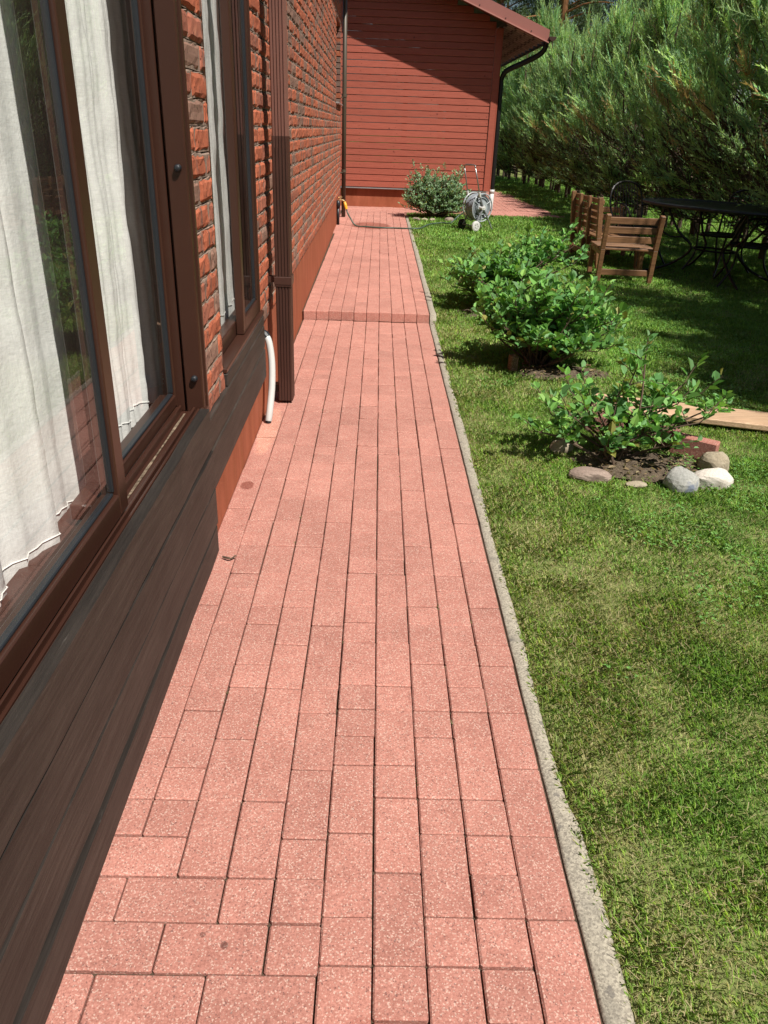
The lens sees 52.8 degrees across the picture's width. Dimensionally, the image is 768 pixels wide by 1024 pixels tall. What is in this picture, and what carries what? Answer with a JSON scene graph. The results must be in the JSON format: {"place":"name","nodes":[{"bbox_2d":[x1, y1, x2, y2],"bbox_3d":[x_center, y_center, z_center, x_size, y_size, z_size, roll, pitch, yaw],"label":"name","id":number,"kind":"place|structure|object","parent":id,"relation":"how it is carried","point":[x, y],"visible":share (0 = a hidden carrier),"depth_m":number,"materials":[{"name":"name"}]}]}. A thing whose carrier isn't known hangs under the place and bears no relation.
{"place":"outdoors","nodes":[
{"label":"outdoors","id":0,"kind":"place"},
{"bbox_2d":[46,320,602,1023],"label":"garden path","id":1,"kind":"structure","parent":0,"point":[122,930],"depth_m":1.87,"materials":[{"name":"brick"}]},
{"bbox_2d":[303,189,562,322],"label":"path","id":2,"kind":"structure","parent":0,"point":[325,300],"depth_m":7.95,"materials":[{"name":"red brick"}]},
{"bbox_2d":[336,197,347,224],"bbox_3d":[-0.612,-4.366,11.223,0.173,0.378,0.074,2,26,-1],"label":"water tap","id":3,"kind":"object","parent":2,"relation":"on","point":[338,204],"visible":0.98,"depth_m":11.17,"materials":[{"name":"yellow"}]},
{"bbox_2d":[346,209,464,228],"bbox_3d":[0.410,-4.258,11.268,1.837,0.221,0.612,-7,28,-18],"label":"garden hose","id":4,"kind":"object","parent":2,"relation":"on","point":[401,227],"visible":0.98,"depth_m":11.16,"materials":[{"name":"rubber"}]},
{"bbox_2d":[227,135,767,1023],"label":"lawn","id":5,"kind":"structure","parent":0,"point":[656,839],"depth_m":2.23,"materials":[{"name":"plant"}]},
{"bbox_2d":[0,0,347,1023],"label":"brick house","id":6,"kind":"structure","parent":5,"relation":"on","point":[100,602],"depth_m":2.01,"materials":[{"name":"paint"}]},
{"bbox_2d":[0,0,85,606],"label":"curtain","id":7,"kind":"object","parent":6,"relation":"hanging from","point":[42,482],"visible":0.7,"depth_m":1.64,"materials":[{"name":"fabric"}]},
{"bbox_2d":[0,0,209,724],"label":"sliding window","id":8,"kind":"structure","parent":6,"relation":"in","point":[42,595],"depth_m":1.76,"materials":[{"name":"brown wood"}]},
{"bbox_2d":[65,0,162,441],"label":"curtain","id":9,"kind":"object","parent":6,"relation":"hanging from","point":[98,30],"visible":0.8,"depth_m":2.29,"materials":[{"name":"fabric"}]},
{"bbox_2d":[201,0,232,325],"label":"curtain","id":10,"kind":"object","parent":6,"relation":"hanging from","point":[213,92],"visible":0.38,"depth_m":3.17,"materials":[{"name":"fabric"}]},
{"bbox_2d":[197,0,263,373],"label":"casement window","id":11,"kind":"structure","parent":6,"relation":"in","point":[238,327],"depth_m":3.29,"materials":[{"name":"brown wood"}]},
{"bbox_2d":[213,0,249,311],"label":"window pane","id":12,"kind":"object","parent":6,"relation":"hanging from","point":[242,186],"visible":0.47,"depth_m":3.81,"materials":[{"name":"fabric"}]},
{"bbox_2d":[264,330,275,422],"bbox_3d":[-0.600,-0.709,4.024,0.079,0.461,0.195,-6,27,-16],"label":"drain hose","id":13,"kind":"object","parent":6,"relation":"attached to","point":[271,380],"visible":0.91,"depth_m":4.01,"materials":[{"name":"white plastic"}]},
{"bbox_2d":[335,14,342,105],"bbox_3d":[-0.673,-6.113,10.515,0.185,1.022,1.400,1,26,-1],"label":"small window","id":14,"kind":"structure","parent":6,"relation":"in","point":[338,35],"depth_m":11.05,"materials":[{"name":"brown metal"}]},
{"bbox_2d":[398,159,471,218],"bbox_3d":[0.876,-5.139,12.329,1.103,0.859,0.935,15,29,25],"label":"bush","id":15,"kind":"object","parent":5,"relation":"on","point":[443,196],"visible":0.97,"depth_m":12.22,"materials":[{"name":"green plant"}]},
{"bbox_2d":[340,0,556,210],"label":"wooden outbuilding","id":16,"kind":"structure","parent":5,"relation":"on","point":[473,46],"depth_m":12.94,"materials":[{"name":"paint"}]},
{"bbox_2d":[444,217,453,221],"bbox_3d":[1.023,-4.584,12.149,0.131,0.082,0.147,-23,35,-40],"label":"stone","id":17,"kind":"object","parent":5,"relation":"on","point":[450,218],"visible":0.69,"depth_m":12.11,"materials":[{"name":"beige stone"}]},
{"bbox_2d":[457,306,485,317],"bbox_3d":[0.933,-1.737,6.690,0.600,0.035,0.504,2,26,-1],"label":"soil bed","id":18,"kind":"object","parent":5,"relation":"on","point":[469,310],"visible":0.12,"depth_m":6.64,"materials":[{"name":"brown soil"}]},
{"bbox_2d":[438,217,588,305],"bbox_3d":[1.089,-2.170,6.749,1.355,0.778,0.863,-10,29,-23],"label":"shrub","id":19,"kind":"object","parent":18,"relation":"on","point":[484,268],"visible":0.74,"depth_m":6.64,"materials":[{"name":"green plant"}]},
{"bbox_2d":[458,164,492,230],"bbox_3d":[1.368,-4.488,11.052,0.432,0.878,0.412,-15,31,-31],"label":"hose reel","id":20,"kind":"object","parent":5,"relation":"on","point":[477,207],"visible":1,"depth_m":11.04,"materials":[{"name":"white plastic"}]},
{"bbox_2d":[496,64,509,175],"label":"juniper tree","id":21,"kind":"object","parent":5,"relation":"on","point":[497,171],"visible":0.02,"depth_m":25.79,"materials":[{"name":"green plant"}]},
{"bbox_2d":[500,64,514,176],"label":"juniper tree","id":22,"kind":"object","parent":5,"relation":"on","point":[503,175],"visible":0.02,"depth_m":23.98,"materials":[{"name":"green plant"}]},
{"bbox_2d":[495,0,527,8],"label":"pine tree","id":23,"kind":"object","parent":5,"relation":"on","point":[498,1],"visible":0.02,"depth_m":41.95,"materials":[{"name":"green plant"}]},
{"bbox_2d":[507,354,518,371],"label":"edging block","id":24,"kind":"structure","parent":5,"relation":"on","point":[513,359],"depth_m":5.05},
{"bbox_2d":[496,57,537,179],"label":"juniper tree","id":25,"kind":"object","parent":5,"relation":"on","point":[508,169],"visible":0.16,"depth_m":23.00,"materials":[{"name":"green plant"}]},
{"bbox_2d":[497,16,539,176],"bbox_3d":[4.226,-12.460,23.429,3.175,4.456,2.406,-28,39,-46],"label":"juniper tree","id":26,"kind":"object","parent":5,"relation":"on","point":[506,174],"visible":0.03,"depth_m":23.32,"materials":[{"name":"green plant"}]},
{"bbox_2d":[498,52,541,180],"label":"juniper tree","id":27,"kind":"object","parent":5,"relation":"on","point":[514,72],"visible":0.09,"depth_m":21.76,"materials":[{"name":"green plant"}]},
{"bbox_2d":[405,215,635,1023],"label":"path kerb","id":28,"kind":"structure","parent":5,"relation":"on","point":[607,977],"depth_m":1.80,"materials":[{"name":"concrete"}]},
{"bbox_2d":[494,0,553,18],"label":"pine tree","id":29,"kind":"object","parent":5,"relation":"on","point":[521,3],"visible":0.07,"depth_m":33.84,"materials":[{"name":"green plant"}]},
{"bbox_2d":[503,46,551,184],"bbox_3d":[4.359,-10.476,20.439,2.484,3.559,1.882,-11,29,-24],"label":"juniper tree","id":30,"kind":"object","parent":5,"relation":"on","point":[530,175],"visible":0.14,"depth_m":20.85,"materials":[{"name":"green plant"}]},
{"bbox_2d":[498,0,565,183],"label":"juniper tree","id":31,"kind":"object","parent":5,"relation":"on","point":[545,22],"visible":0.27,"depth_m":20.85,"materials":[{"name":"green plant"}]},
{"bbox_2d":[507,12,577,187],"bbox_3d":[4.273,-10.390,19.666,2.023,4.073,2.175,13,28,21],"label":"juniper tree","id":32,"kind":"object","parent":5,"relation":"on","point":[556,29],"visible":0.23,"depth_m":19.50,"materials":[{"name":"green plant"}]},
{"bbox_2d":[516,14,584,188],"bbox_3d":[4.356,-9.836,18.737,2.268,3.916,2.108,18,30,29],"label":"juniper tree","id":33,"kind":"object","parent":5,"relation":"on","point":[529,90],"visible":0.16,"depth_m":18.49,"materials":[{"name":"green plant"}]},
{"bbox_2d":[520,19,590,193],"bbox_3d":[4.339,-9.461,18.216,2.009,3.688,2.159,14,29,22],"label":"juniper tree","id":34,"kind":"object","parent":5,"relation":"on","point":[560,76],"visible":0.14,"depth_m":18.00,"materials":[{"name":"green plant"}]},
{"bbox_2d":[550,440,573,453],"bbox_3d":[0.890,-0.325,3.881,0.120,0.080,0.087,2,26,-1],"label":"stone","id":35,"kind":"object","parent":5,"relation":"on","point":[562,446],"visible":0.78,"depth_m":3.85,"materials":[{"name":"grey stone"}]},
{"bbox_2d":[516,366,614,380],"bbox_3d":[1.182,-0.921,5.079,0.694,0.043,0.377,2,26,-1],"label":"soil bed","id":36,"kind":"object","parent":5,"relation":"on","point":[574,371],"visible":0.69,"depth_m":5.04,"materials":[{"name":"brown soil"}]},
{"bbox_2d":[470,266,630,367],"bbox_3d":[1.095,-1.260,5.085,0.974,0.643,1.010,20,32,32],"label":"shrub","id":37,"kind":"object","parent":36,"relation":"on","point":[538,327],"visible":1,"depth_m":4.95,"materials":[{"name":"green plant"}]},
{"bbox_2d":[512,0,622,37],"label":"pine tree","id":38,"kind":"object","parent":5,"relation":"on","point":[565,10],"visible":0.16,"depth_m":31.62,"materials":[{"name":"green plant"}]},
{"bbox_2d":[519,3,622,194],"bbox_3d":[4.297,-9.147,17.373,2.748,3.889,2.118,-2,27,-8],"label":"juniper tree","id":39,"kind":"object","parent":5,"relation":"on","point":[547,157],"visible":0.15,"depth_m":17.30,"materials":[{"name":"green plant"}]},
{"bbox_2d":[534,12,613,197],"bbox_3d":[4.379,-8.705,16.700,2.119,3.682,1.972,-7,28,-18],"label":"juniper tree","id":40,"kind":"object","parent":5,"relation":"on","point":[546,143],"visible":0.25,"depth_m":16.54,"materials":[{"name":"green plant"}]},
{"bbox_2d":[528,0,627,36],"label":"pine tree","id":41,"kind":"object","parent":5,"relation":"on","point":[575,11],"visible":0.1,"depth_m":37.57,"materials":[{"name":"green plant"}]},
{"bbox_2d":[552,0,608,28],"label":"pine tree","id":42,"kind":"object","parent":5,"relation":"on","point":[573,1],"visible":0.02,"depth_m":51.71,"materials":[{"name":"green plant"}]},
{"bbox_2d":[537,2,640,201],"bbox_3d":[4.278,-8.248,15.783,2.651,3.657,2.043,-7,28,-18],"label":"juniper tree","id":43,"kind":"object","parent":5,"relation":"on","point":[596,58],"visible":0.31,"depth_m":15.70,"materials":[{"name":"green plant"}]},
{"bbox_2d":[568,466,611,483],"bbox_3d":[0.942,-0.170,3.552,0.196,0.070,0.104,2,26,-1],"label":"stone","id":44,"kind":"object","parent":5,"relation":"on","point":[586,473],"visible":0.81,"depth_m":3.51,"materials":[{"name":"beige stone"}]},
{"bbox_2d":[580,205,624,255],"bbox_3d":[2.765,-3.545,9.699,0.485,0.553,0.604,4,26,4],"label":"wooden chair","id":45,"kind":"object","parent":5,"relation":"on","point":[588,240],"visible":0.25,"depth_m":9.81,"materials":[{"name":"brown wood"}]},
{"bbox_2d":[584,412,623,431],"bbox_3d":[1.180,-0.479,4.154,0.202,0.092,0.082,5,27,7],"label":"edging block","id":46,"kind":"object","parent":5,"relation":"on","point":[599,420],"depth_m":4.11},
{"bbox_2d":[569,191,639,268],"bbox_3d":[2.570,-3.293,8.998,0.603,0.739,1.035,0,26,-5],"label":"wooden bench","id":47,"kind":"object","parent":5,"relation":"on","point":[594,231],"visible":0.67,"depth_m":8.82,"materials":[{"name":"brown wood"}]},
{"bbox_2d":[443,294,767,677],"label":"clover","id":48,"kind":"object","parent":5,"relation":"on","point":[699,585],"visible":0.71,"depth_m":4.58,"materials":[{"name":"green plant"}]},
{"bbox_2d":[555,0,668,202],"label":"juniper tree","id":49,"kind":"object","parent":5,"relation":"on","point":[577,164],"visible":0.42,"depth_m":14.72,"materials":[{"name":"green plant"}]},
{"bbox_2d":[556,1,676,206],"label":"juniper tree","id":50,"kind":"object","parent":5,"relation":"on","point":[634,40],"visible":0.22,"depth_m":14.19,"materials":[{"name":"green plant"}]},
{"bbox_2d":[586,213,665,282],"bbox_3d":[2.495,-2.762,8.047,0.575,0.671,0.627,3,26,2],"label":"wooden chair","id":51,"kind":"object","parent":5,"relation":"on","point":[621,243],"visible":0.99,"depth_m":7.81,"materials":[{"name":"brown wood"}]},
{"bbox_2d":[577,0,690,121],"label":"pine tree","id":52,"kind":"object","parent":5,"relation":"on","point":[644,5],"visible":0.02,"depth_m":31.17,"materials":[{"name":"green plant"}]},
{"bbox_2d":[604,180,664,263],"bbox_3d":[2.963,-3.374,9.031,0.574,0.878,0.641,-10,29,-23],"label":"metal chair","id":53,"kind":"object","parent":5,"relation":"on","point":[628,210],"visible":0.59,"depth_m":9.08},
{"bbox_2d":[570,449,699,481],"bbox_3d":[1.244,-0.234,3.730,0.683,0.037,0.407,2,26,-1],"label":"soil bed","id":54,"kind":"object","parent":5,"relation":"on","point":[617,470],"visible":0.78,"depth_m":3.70,"materials":[{"name":"brown soil"}]},
{"bbox_2d":[518,360,697,477],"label":"leaf litter","id":55,"kind":"object","parent":54,"relation":"on","point":[648,464],"visible":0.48,"depth_m":3.74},
{"bbox_2d":[512,329,735,465],"bbox_3d":[1.142,-0.527,3.668,1.096,0.622,0.508,2,26,-1],"label":"shrub","id":56,"kind":"object","parent":54,"relation":"on","point":[616,406],"visible":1,"depth_m":3.65,"materials":[{"name":"green plant"}]},
{"bbox_2d":[626,481,646,487],"bbox_3d":[1.142,-0.124,3.503,0.100,0.032,0.049,2,26,-1],"label":"stone","id":57,"kind":"object","parent":5,"relation":"on","point":[640,484],"visible":0.92,"depth_m":3.49,"materials":[{"name":"beige stone"}]},
{"bbox_2d":[584,0,710,218],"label":"juniper tree","id":58,"kind":"object","parent":5,"relation":"on","point":[663,11],"visible":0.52,"depth_m":12.45,"materials":[{"name":"green plant"}]},
{"bbox_2d":[560,0,735,215],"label":"juniper tree","id":59,"kind":"object","parent":5,"relation":"on","point":[586,110],"visible":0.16,"depth_m":13.59,"materials":[{"name":"green plant"}]},
{"bbox_2d":[637,425,680,447],"bbox_3d":[1.411,-0.395,3.984,0.201,0.101,0.067,19,31,30],"label":"edging block","id":60,"kind":"object","parent":5,"relation":"on","point":[669,432],"depth_m":3.94,"materials":[{"name":"red brick"}]},
{"bbox_2d":[592,393,767,430],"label":"plank","id":61,"kind":"object","parent":5,"relation":"on","point":[747,419],"visible":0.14,"depth_m":4.22,"materials":[{"name":"beige wood"}]},
{"bbox_2d":[662,466,698,493],"bbox_3d":[1.344,-0.133,3.510,0.161,0.149,0.146,2,26,-1],"label":"stone","id":62,"kind":"object","parent":5,"relation":"on","point":[679,479],"visible":0.67,"depth_m":3.45,"materials":[{"name":"grey stone"}]},
{"bbox_2d":[615,0,766,227],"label":"juniper tree","id":63,"kind":"object","parent":5,"relation":"on","point":[711,5],"visible":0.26,"depth_m":11.23,"materials":[{"name":"green plant"}]},
{"bbox_2d":[622,1,760,226],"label":"juniper tree","id":64,"kind":"object","parent":5,"relation":"on","point":[673,40],"visible":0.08,"depth_m":11.91,"materials":[{"name":"green plant"}]},
{"bbox_2d":[621,0,763,238],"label":"juniper tree","id":65,"kind":"object","parent":5,"relation":"on","point":[675,190],"visible":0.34,"depth_m":10.63,"materials":[{"name":"green plant"}]},
{"bbox_2d":[669,431,720,458],"bbox_3d":[1.541,-0.322,3.842,0.220,0.101,0.066,19,31,30],"label":"edging block","id":66,"kind":"object","parent":5,"relation":"on","point":[704,445],"depth_m":3.81,"materials":[{"name":"red brick"}]},
{"bbox_2d":[642,198,767,289],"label":"garden table","id":67,"kind":"object","parent":5,"relation":"on","point":[724,207],"visible":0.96,"depth_m":8.22,"materials":[{"name":"black metal"}]},
{"bbox_2d":[644,0,767,259],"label":"juniper tree","id":68,"kind":"object","parent":5,"relation":"on","point":[735,181],"visible":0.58,"depth_m":9.13,"materials":[{"name":"green plant"}]},
{"bbox_2d":[655,0,767,247],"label":"juniper tree","id":69,"kind":"object","parent":5,"relation":"on","point":[687,180],"visible":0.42,"depth_m":9.70,"materials":[{"name":"green plant"}]},
{"bbox_2d":[697,451,729,470],"bbox_3d":[1.571,-0.223,3.701,0.137,0.147,0.129,2,26,-1],"label":"stone","id":70,"kind":"object","parent":5,"relation":"on","point":[715,459],"visible":0.59,"depth_m":3.65,"materials":[{"name":"beige stone"}]},
{"bbox_2d":[694,468,733,490],"bbox_3d":[1.507,-0.149,3.565,0.205,0.122,0.133,2,26,-1],"label":"stone","id":71,"kind":"object","parent":5,"relation":"on","point":[719,478],"visible":0.64,"depth_m":3.51,"materials":[{"name":"white stone"}]},
{"bbox_2d":[681,189,765,276],"bbox_3d":[3.771,-3.107,8.583,0.641,0.878,0.574,-13,30,-28],"label":"metal chair","id":72,"kind":"object","parent":5,"relation":"on","point":[722,234],"visible":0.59,"depth_m":8.63,"materials":[{"name":"black metal"}]},
{"bbox_2d":[700,0,767,239],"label":"juniper tree","id":73,"kind":"object","parent":5,"relation":"on","point":[738,147],"visible":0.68,"depth_m":8.71,"materials":[{"name":"green plant"}]},
{"bbox_2d":[712,218,767,286],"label":"metal chair","id":74,"kind":"object","parent":5,"relation":"on","point":[753,245],"visible":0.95,"depth_m":7.96,"materials":[{"name":"black metal"}]},
{"bbox_2d":[733,19,767,209],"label":"juniper tree","id":75,"kind":"object","parent":5,"relation":"on","point":[762,195],"visible":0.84,"depth_m":7.82,"materials":[{"name":"green plant"}]},
{"bbox_2d":[740,64,767,103],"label":"juniper tree","id":76,"kind":"object","parent":5,"relation":"on","point":[757,92],"visible":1,"depth_m":7.02,"materials":[{"name":"green plant"}]},
{"bbox_2d":[341,0,760,139],"label":"sky","id":77,"kind":"structure","parent":0,"point":[510,0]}
]}

